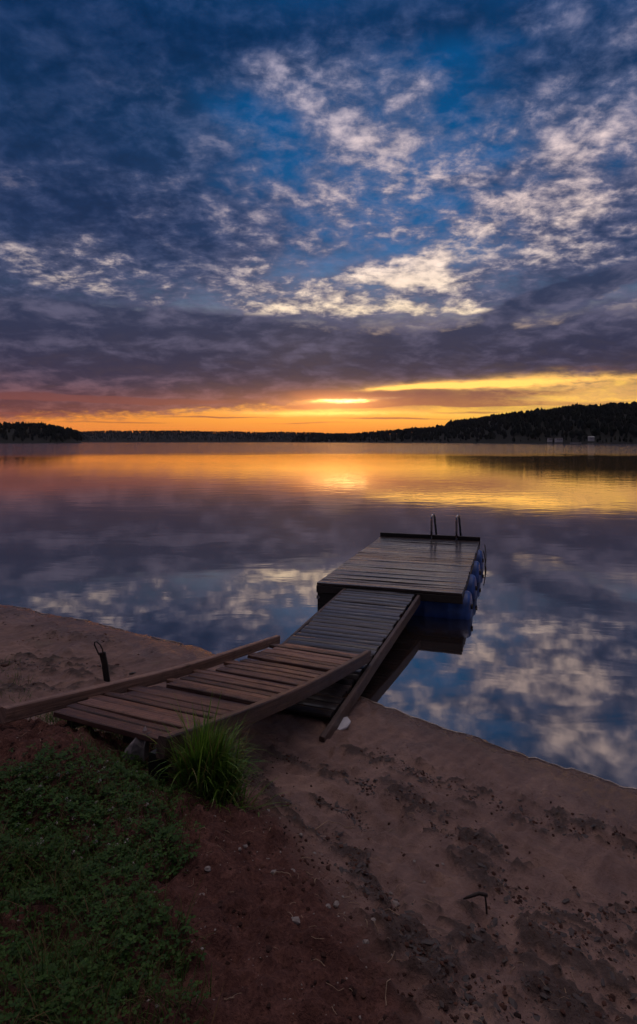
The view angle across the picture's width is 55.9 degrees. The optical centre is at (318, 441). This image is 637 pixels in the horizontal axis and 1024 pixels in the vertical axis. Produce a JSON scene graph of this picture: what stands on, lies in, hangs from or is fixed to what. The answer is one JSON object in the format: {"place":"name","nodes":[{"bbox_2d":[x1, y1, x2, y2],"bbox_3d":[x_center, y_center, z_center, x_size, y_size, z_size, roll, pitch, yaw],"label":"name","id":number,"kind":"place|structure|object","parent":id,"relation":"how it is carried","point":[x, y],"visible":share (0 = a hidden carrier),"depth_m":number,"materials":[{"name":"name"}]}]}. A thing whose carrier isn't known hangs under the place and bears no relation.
{"place":"outdoors","nodes":[
{"label":"outdoors","id":0,"kind":"place"},
{"bbox_2d":[0,428,80,442],"bbox_3d":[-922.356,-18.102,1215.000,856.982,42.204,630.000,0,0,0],"label":"hill","id":1,"kind":"structure","parent":0,"point":[29,440],"depth_m":1236.35,"materials":[{"name":"plant"}]},
{"bbox_2d":[0,421,82,441],"bbox_3d":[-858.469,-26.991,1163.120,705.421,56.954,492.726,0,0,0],"label":"lakeside forest","id":2,"kind":"object","parent":1,"relation":"on","point":[48,430],"visible":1,"depth_m":1275.07,"materials":[{"name":"plant"}]},
{"bbox_2d":[0,654,224,1023],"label":"grass","id":3,"kind":"structure","parent":0,"point":[66,964],"depth_m":1.95,"materials":[{"name":"green plant"}]},
{"bbox_2d":[81,432,307,441],"bbox_3d":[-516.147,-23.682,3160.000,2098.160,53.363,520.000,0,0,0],"label":"distant hill","id":4,"kind":"structure","parent":0,"point":[98,439],"depth_m":2962.58,"materials":[{"name":"green plant"}]},
{"bbox_2d":[79,430,354,441],"bbox_3d":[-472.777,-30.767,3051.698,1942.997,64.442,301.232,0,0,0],"label":"distant forest","id":5,"kind":"object","parent":4,"relation":"on","point":[186,433],"visible":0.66,"depth_m":3034.66,"materials":[{"name":"plant"}]},
{"bbox_2d":[294,436,314,441],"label":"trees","id":6,"kind":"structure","parent":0,"point":[305,439],"depth_m":2231.05,"materials":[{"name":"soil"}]},
{"bbox_2d":[292,433,334,441],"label":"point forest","id":7,"kind":"object","parent":6,"relation":"on","point":[303,436],"visible":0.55,"depth_m":2264.72,"materials":[{"name":"green plant"}]},
{"bbox_2d":[0,604,636,1023],"bbox_3d":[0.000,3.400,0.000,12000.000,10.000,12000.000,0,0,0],"label":"ground","id":8,"kind":"structure","parent":0,"point":[590,868],"depth_m":2.74,"materials":[{"name":"brown sand"}]},
{"bbox_2d":[94,641,109,681],"bbox_3d":[-2.007,2.091,5.589,0.156,0.484,0.056,0,0,0],"label":"old stake","id":9,"kind":"object","parent":8,"relation":"on","point":[105,667],"visible":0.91,"depth_m":5.58,"materials":[{"name":"wood"}]},
{"bbox_2d":[0,732,209,1023],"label":"clover","id":10,"kind":"object","parent":8,"relation":"on","point":[88,812],"depth_m":2.12,"materials":[{"name":"green plant"}]},
{"bbox_2d":[122,726,150,761],"bbox_3d":[-0.966,1.634,3.216,0.128,0.192,0.128,0,0,11],"label":"broken concrete","id":11,"kind":"object","parent":8,"relation":"on","point":[140,747],"visible":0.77,"depth_m":3.18,"materials":[{"name":"grey concrete"}]},
{"bbox_2d":[204,866,210,871],"bbox_3d":[-0.415,1.601,2.251,0.027,0.016,0.022,0,0,0],"label":"pebble","id":12,"kind":"object","parent":8,"relation":"on","point":[207,868],"visible":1,"depth_m":2.24,"materials":[{"name":"grey stone"}]},
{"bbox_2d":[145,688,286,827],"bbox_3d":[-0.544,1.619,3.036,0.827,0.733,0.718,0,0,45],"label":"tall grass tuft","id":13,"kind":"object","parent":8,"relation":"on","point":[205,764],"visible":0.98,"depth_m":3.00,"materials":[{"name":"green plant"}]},
{"bbox_2d":[291,916,299,924],"bbox_3d":[-0.075,1.586,1.990,0.030,0.019,0.024,0,0,-5],"label":"pebble","id":14,"kind":"object","parent":8,"relation":"on","point":[295,920],"visible":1,"depth_m":1.98,"materials":[{"name":"grey stone"}]},
{"bbox_2d":[0,611,636,1023],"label":"soil crumbs","id":15,"kind":"object","parent":8,"relation":"on","point":[466,1015],"visible":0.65,"depth_m":2.35,"materials":[{"name":"brown soil"}]},
{"bbox_2d":[0,732,636,1023],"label":"dry litter","id":16,"kind":"object","parent":8,"relation":"on","point":[385,909],"visible":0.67,"depth_m":2.37,"materials":[{"name":"plant"}]},
{"bbox_2d":[2,612,636,1023],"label":"bark chips","id":17,"kind":"object","parent":8,"relation":"on","point":[478,938],"visible":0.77,"depth_m":2.51,"materials":[{"name":"brown wood"}]},
{"bbox_2d":[12,724,636,1023],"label":"grit","id":18,"kind":"object","parent":8,"relation":"on","point":[156,1006],"visible":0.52,"depth_m":1.95,"materials":[{"name":"grey stone"}]},
{"bbox_2d":[333,900,338,907],"bbox_3d":[0.066,1.710,2.220,0.021,0.017,0.030,0,0,31],"label":"pebble","id":19,"kind":"object","parent":8,"relation":"on","point":[336,904],"visible":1,"depth_m":2.21,"materials":[{"name":"grey stone"}]},
{"bbox_2d":[338,717,350,729],"bbox_3d":[0.187,2.329,4.950,0.163,0.053,0.178,0,0,0],"label":"plastic scrap","id":20,"kind":"object","parent":8,"relation":"on","point":[345,723],"visible":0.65,"depth_m":4.94,"materials":[{"name":"white plastic"}]},
{"bbox_2d":[392,900,399,906],"bbox_3d":[0.311,1.870,2.430,0.036,0.021,0.027,0,0,38],"label":"pebble","id":21,"kind":"object","parent":8,"relation":"on","point":[396,903],"visible":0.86,"depth_m":2.42,"materials":[{"name":"grey stone"}]},
{"bbox_2d":[463,891,487,914],"bbox_3d":[0.665,1.964,2.543,0.103,0.115,0.024,0,0,6],"label":"broken twig","id":22,"kind":"object","parent":8,"relation":"on","point":[479,893],"visible":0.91,"depth_m":2.54,"materials":[{"name":"brown wood"}]},
{"bbox_2d":[0,442,636,787],"bbox_3d":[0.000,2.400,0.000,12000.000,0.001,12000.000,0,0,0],"label":"lake water","id":23,"kind":"structure","parent":0,"point":[216,547],"depth_m":12.89,"materials":[{"name":"blue liquid"}]},
{"bbox_2d":[14,606,636,788],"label":"shore foam","id":24,"kind":"object","parent":23,"relation":"on","point":[434,724],"visible":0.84,"depth_m":4.83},
{"bbox_2d":[316,513,485,619],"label":"floating platform","id":25,"kind":"structure","parent":23,"relation":"on","point":[440,575],"depth_m":9.31,"materials":[{"name":"grey wood"}]},
{"bbox_2d":[281,588,419,741],"bbox_3d":[0.197,2.206,6.503,1.090,0.349,3.647,0,0,21],"label":"gangway","id":26,"kind":"object","parent":25,"relation":"on","point":[354,621],"visible":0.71,"depth_m":6.66,"materials":[{"name":"grey wood"}]},
{"bbox_2d":[0,635,370,785],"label":"boardwalk ramp","id":27,"kind":"structure","parent":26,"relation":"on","point":[265,683],"depth_m":4.13,"materials":[{"name":"brown wood"}]},
{"bbox_2d":[0,0,636,433],"label":"sky","id":28,"kind":"structure","parent":0,"point":[323,216],"materials":[{"name":"blue"}]},
{"bbox_2d":[321,413,636,442],"bbox_3d":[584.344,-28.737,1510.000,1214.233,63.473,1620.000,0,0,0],"label":"wooded hill","id":29,"kind":"structure","parent":0,"point":[507,439],"depth_m":1043.57,"materials":[{"name":"plant"}]},
{"bbox_2d":[311,401,636,442],"bbox_3d":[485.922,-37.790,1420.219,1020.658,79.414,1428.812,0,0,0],"label":"hillside forest","id":30,"kind":"object","parent":29,"relation":"on","point":[605,414],"visible":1,"depth_m":1064.33,"materials":[{"name":"green plant"}]},
{"bbox_2d":[554,438,562,441],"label":"lakeside cabin","id":31,"kind":"object","parent":29,"relation":"on","point":[558,439],"visible":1,"depth_m":929.05,"materials":[{"name":"white"}]},
{"bbox_2d":[588,436,593,440],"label":"lakeside cabin","id":32,"kind":"object","parent":29,"relation":"on","point":[590,438],"visible":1,"depth_m":881.99,"materials":[{"name":"white"}]}
]}

